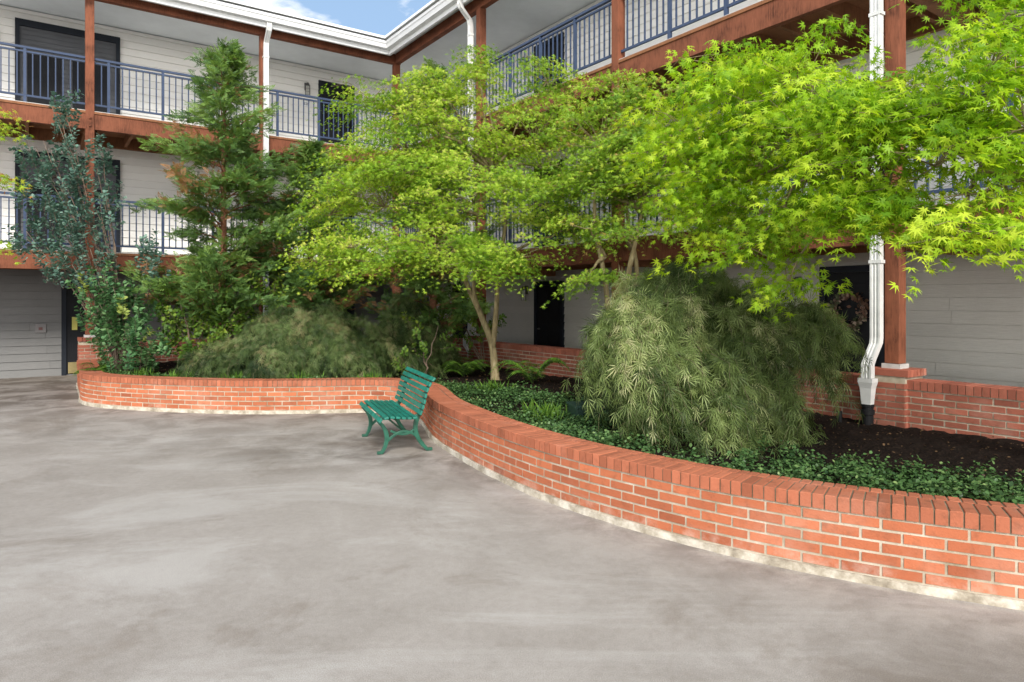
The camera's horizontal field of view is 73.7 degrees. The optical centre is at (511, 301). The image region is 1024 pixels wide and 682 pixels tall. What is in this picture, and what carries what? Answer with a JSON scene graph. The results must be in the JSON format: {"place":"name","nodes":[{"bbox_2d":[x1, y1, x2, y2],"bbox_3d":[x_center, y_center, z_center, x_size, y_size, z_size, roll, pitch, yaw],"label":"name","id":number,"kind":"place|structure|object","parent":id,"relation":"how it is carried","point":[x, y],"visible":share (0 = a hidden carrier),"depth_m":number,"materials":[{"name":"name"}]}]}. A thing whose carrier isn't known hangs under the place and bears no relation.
{"place":"outdoors","nodes":[
{"label":"outdoors","id":0,"kind":"place"},
{"bbox_2d":[237,0,430,35],"label":"sky","id":1,"kind":"structure","parent":0,"point":[380,17],"materials":[{"name":"blue"}]},
{"bbox_2d":[0,375,1023,681],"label":"patio pavement","id":2,"kind":"structure","parent":0,"point":[180,547],"depth_m":3.87,"materials":[{"name":"concrete"}]},
{"bbox_2d":[0,107,34,265],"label":"japanese maple tree","id":3,"kind":"object","parent":2,"relation":"on","point":[7,178],"visible":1,"depth_m":8.16,"materials":[{"name":"green plant"}]},
{"bbox_2d":[359,366,435,454],"bbox_3d":[-1.306,1.200,7.702,0.632,0.797,1.331,0,0,-21],"label":"park bench","id":4,"kind":"object","parent":2,"relation":"on","point":[396,411],"visible":1,"depth_m":7.50,"materials":[{"name":"green paint"}]},
{"bbox_2d":[0,0,1023,404],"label":"apartment building","id":5,"kind":"structure","parent":2,"relation":"on","point":[124,66],"depth_m":14.20,"materials":[{"name":"grey"}]},
{"bbox_2d":[61,280,109,375],"bbox_3d":[-9.339,0.575,15.010,0.950,2.050,0.090,0,0,-35],"label":"door","id":6,"kind":"structure","parent":5,"relation":"in","point":[69,342],"depth_m":14.81,"materials":[{"name":"paint"}]},
{"bbox_2d":[318,185,353,256],"bbox_3d":[-4.695,-2.020,18.255,0.980,2.100,0.090,0,0,-35],"label":"door","id":7,"kind":"structure","parent":5,"relation":"in","point":[341,223],"depth_m":18.33,"materials":[{"name":"paint"}]},
{"bbox_2d":[318,80,353,144],"bbox_3d":[-4.685,-4.770,18.240,0.980,2.100,0.126,0,0,-35],"label":"door","id":8,"kind":"structure","parent":5,"relation":"in","point":[330,85],"depth_m":18.19,"materials":[{"name":"paint"}]},
{"bbox_2d":[332,283,353,320],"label":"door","id":9,"kind":"structure","parent":5,"relation":"in","point":[351,311],"depth_m":18.43,"materials":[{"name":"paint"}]},
{"bbox_2d":[452,285,467,337],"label":"door","id":10,"kind":"structure","parent":5,"relation":"in","point":[457,332],"depth_m":18.38,"materials":[{"name":"paint"}]},
{"bbox_2d":[534,159,564,246],"bbox_3d":[0.833,-2.020,15.207,0.090,2.100,1.040,0,0,-35],"label":"door","id":11,"kind":"structure","parent":5,"relation":"in","point":[559,241],"depth_m":15.26,"materials":[{"name":"paint"}]},
{"bbox_2d":[534,32,564,93],"bbox_3d":[0.833,-4.770,15.207,0.090,2.100,1.040,0,0,-35],"label":"door","id":12,"kind":"structure","parent":5,"relation":"in","point":[559,35],"depth_m":15.10,"materials":[{"name":"paint"}]},
{"bbox_2d":[534,281,564,346],"bbox_3d":[0.818,0.575,15.197,0.125,2.050,1.040,0,0,-35],"label":"door","id":13,"kind":"structure","parent":5,"relation":"in","point":[549,322],"depth_m":15.18,"materials":[{"name":"paint"}]},
{"bbox_2d":[819,264,884,372],"bbox_3d":[4.777,0.550,9.564,0.090,2.100,0.950,0,0,-35],"label":"door","id":14,"kind":"structure","parent":5,"relation":"in","point":[858,275],"depth_m":9.52,"materials":[{"name":"paint"}]},
{"bbox_2d":[828,291,869,331],"bbox_3d":[4.679,0.131,9.517,0.210,0.578,0.644,0,0,-35],"label":"door wreath","id":15,"kind":"object","parent":14,"relation":"attached to","point":[858,300],"depth_m":9.44,"materials":[{"name":"brown plant"}]},
{"bbox_2d":[820,73,884,195],"bbox_3d":[4.777,-2.020,9.564,0.090,2.100,0.950,0,0,-35],"label":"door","id":16,"kind":"structure","parent":5,"relation":"in","point":[883,73],"depth_m":9.50,"materials":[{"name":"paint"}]},
{"bbox_2d":[76,360,1023,610],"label":"planter wall","id":17,"kind":"structure","parent":2,"relation":"on","point":[962,549],"depth_m":4.45,"materials":[{"name":"red brick"}]},
{"bbox_2d":[134,360,1023,503],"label":"planter soil","id":18,"kind":"structure","parent":17,"relation":"in","point":[850,436],"depth_m":5.99,"materials":[{"name":"brown soil"}]},
{"bbox_2d":[1,89,171,370],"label":"smoke bush","id":19,"kind":"object","parent":18,"relation":"on","point":[73,183],"visible":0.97,"depth_m":11.76,"materials":[{"name":"green plant"}]},
{"bbox_2d":[73,362,115,374],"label":"fern plant","id":20,"kind":"object","parent":18,"relation":"on","point":[103,369],"visible":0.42,"depth_m":11.25,"materials":[{"name":"green plant"}]},
{"bbox_2d":[64,259,171,372],"bbox_3d":[-6.479,0.346,11.459,1.658,2.101,1.287,0,0,33],"label":"shrub","id":21,"kind":"object","parent":18,"relation":"on","point":[114,304],"visible":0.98,"depth_m":11.28,"materials":[{"name":"green plant"}]},
{"bbox_2d":[144,268,292,369],"bbox_3d":[-5.101,0.374,12.117,2.440,1.954,1.538,0,0,0],"label":"evergreen shrub","id":22,"kind":"object","parent":18,"relation":"on","point":[221,331],"visible":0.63,"depth_m":11.93,"materials":[{"name":"green plant"}]},
{"bbox_2d":[118,36,322,345],"bbox_3d":[-5.116,-1.717,12.339,3.386,6.098,3.221,0,0,42],"label":"cypress tree","id":23,"kind":"object","parent":18,"relation":"on","point":[229,60],"visible":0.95,"depth_m":11.93,"materials":[{"name":"green plant"}]},
{"bbox_2d":[171,298,448,381],"bbox_3d":[-3.240,0.826,11.203,4.906,1.888,2.812,0,0,0],"label":"laceleaf maple shrub","id":24,"kind":"object","parent":18,"relation":"on","point":[296,340],"visible":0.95,"depth_m":10.70,"materials":[{"name":"green plant"}]},
{"bbox_2d":[243,135,378,322],"bbox_3d":[-3.920,-0.941,13.322,2.762,4.552,2.738,0,0,39],"label":"cypress tree","id":25,"kind":"object","parent":18,"relation":"on","point":[321,292],"visible":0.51,"depth_m":12.75,"materials":[{"name":"green plant"}]},
{"bbox_2d":[126,366,569,420],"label":"grass tufts","id":26,"kind":"object","parent":18,"relation":"on","point":[531,405],"visible":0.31,"depth_m":9.16,"materials":[{"name":"green plant"}]},
{"bbox_2d":[357,291,464,375],"bbox_3d":[-1.889,0.777,12.384,2.080,1.963,1.972,0,0,-37],"label":"laceleaf maple shrub","id":27,"kind":"object","parent":18,"relation":"on","point":[401,332],"visible":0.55,"depth_m":12.02,"materials":[{"name":"green plant"}]},
{"bbox_2d":[391,311,460,379],"bbox_3d":[-1.355,0.755,10.871,1.106,1.218,0.883,0,0,0],"label":"evergreen shrub","id":28,"kind":"object","parent":18,"relation":"on","point":[423,346],"visible":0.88,"depth_m":10.77,"materials":[{"name":"green plant"}]},
{"bbox_2d":[360,55,509,356],"bbox_3d":[-1.411,-1.588,12.664,2.744,5.843,2.648,0,0,-25],"label":"cypress tree","id":29,"kind":"object","parent":18,"relation":"on","point":[458,316],"visible":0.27,"depth_m":12.34,"materials":[{"name":"green plant"}]},
{"bbox_2d":[264,44,643,379],"bbox_3d":[-0.855,-1.325,10.092,5.676,5.294,3.050,0,0,0],"label":"japanese maple tree","id":30,"kind":"object","parent":18,"relation":"on","point":[493,257],"visible":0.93,"depth_m":9.98,"materials":[{"name":"green plant"}]},
{"bbox_2d":[416,278,506,366],"bbox_3d":[-1.053,0.424,13.109,1.914,1.870,1.070,0,0,21],"label":"evergreen shrub","id":31,"kind":"object","parent":18,"relation":"on","point":[474,321],"visible":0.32,"depth_m":13.00,"materials":[{"name":"green plant"}]},
{"bbox_2d":[441,357,490,375],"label":"fern plant","id":32,"kind":"object","parent":18,"relation":"on","point":[470,364],"visible":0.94,"depth_m":11.19,"materials":[{"name":"green plant"}]},
{"bbox_2d":[489,357,570,383],"bbox_3d":[0.282,1.027,10.273,1.243,0.420,1.109,0,0,3],"label":"fern plant","id":33,"kind":"object","parent":18,"relation":"on","point":[543,365],"visible":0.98,"depth_m":10.11,"materials":[{"name":"green plant"}]},
{"bbox_2d":[98,359,1023,504],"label":"ground cover","id":34,"kind":"object","parent":18,"relation":"on","point":[915,485],"visible":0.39,"depth_m":5.14,"materials":[{"name":"green plant"}]},
{"bbox_2d":[566,400,623,417],"bbox_3d":[0.900,1.154,7.350,0.560,0.132,0.360,0,0,-12],"label":"utility box","id":35,"kind":"object","parent":34,"relation":"on","point":[575,409],"visible":0.47,"depth_m":7.20,"materials":[{"name":"green plastic"}]},
{"bbox_2d":[162,362,1023,496],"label":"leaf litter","id":36,"kind":"object","parent":18,"relation":"on","point":[1018,470],"visible":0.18,"depth_m":6.13,"materials":[{"name":"brown plant"}]},
{"bbox_2d":[510,68,830,309],"bbox_3d":[1.901,-0.900,8.837,4.106,4.452,2.433,0,0,25],"label":"japanese maple tree","id":37,"kind":"object","parent":18,"relation":"on","point":[616,102],"visible":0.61,"depth_m":8.86,"materials":[{"name":"green plant"}]},
{"bbox_2d":[560,250,872,459],"bbox_3d":[1.782,0.791,6.933,2.862,2.654,2.844,0,0,-32],"label":"laceleaf maple shrub","id":38,"kind":"object","parent":18,"relation":"on","point":[650,340],"visible":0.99,"depth_m":6.24,"materials":[{"name":"green plant"}]},
{"bbox_2d":[599,0,1023,323],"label":"japanese maple tree","id":39,"kind":"object","parent":18,"relation":"on","point":[847,120],"visible":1,"depth_m":4.88,"materials":[{"name":"green plant"}]},
{"bbox_2d":[861,404,874,424],"bbox_3d":[3.707,1.185,7.114,0.132,0.230,0.132,0,0,0],"label":"drain pipe","id":40,"kind":"object","parent":18,"relation":"on","point":[868,412],"visible":0.91,"depth_m":7.07,"materials":[{"name":"black plastic"}]},
{"bbox_2d":[77,336,1023,441],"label":"brick wall","id":41,"kind":"structure","parent":2,"relation":"on","point":[909,397],"depth_m":6.94,"materials":[{"name":"red brick"}]},
{"bbox_2d":[837,411,841,421],"bbox_3d":[3.462,1.230,7.211,0.042,0.140,0.044,0,0,0],"label":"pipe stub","id":42,"kind":"object","parent":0,"point":[839,419],"visible":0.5,"depth_m":7.19,"materials":[{"name":"black plastic"}]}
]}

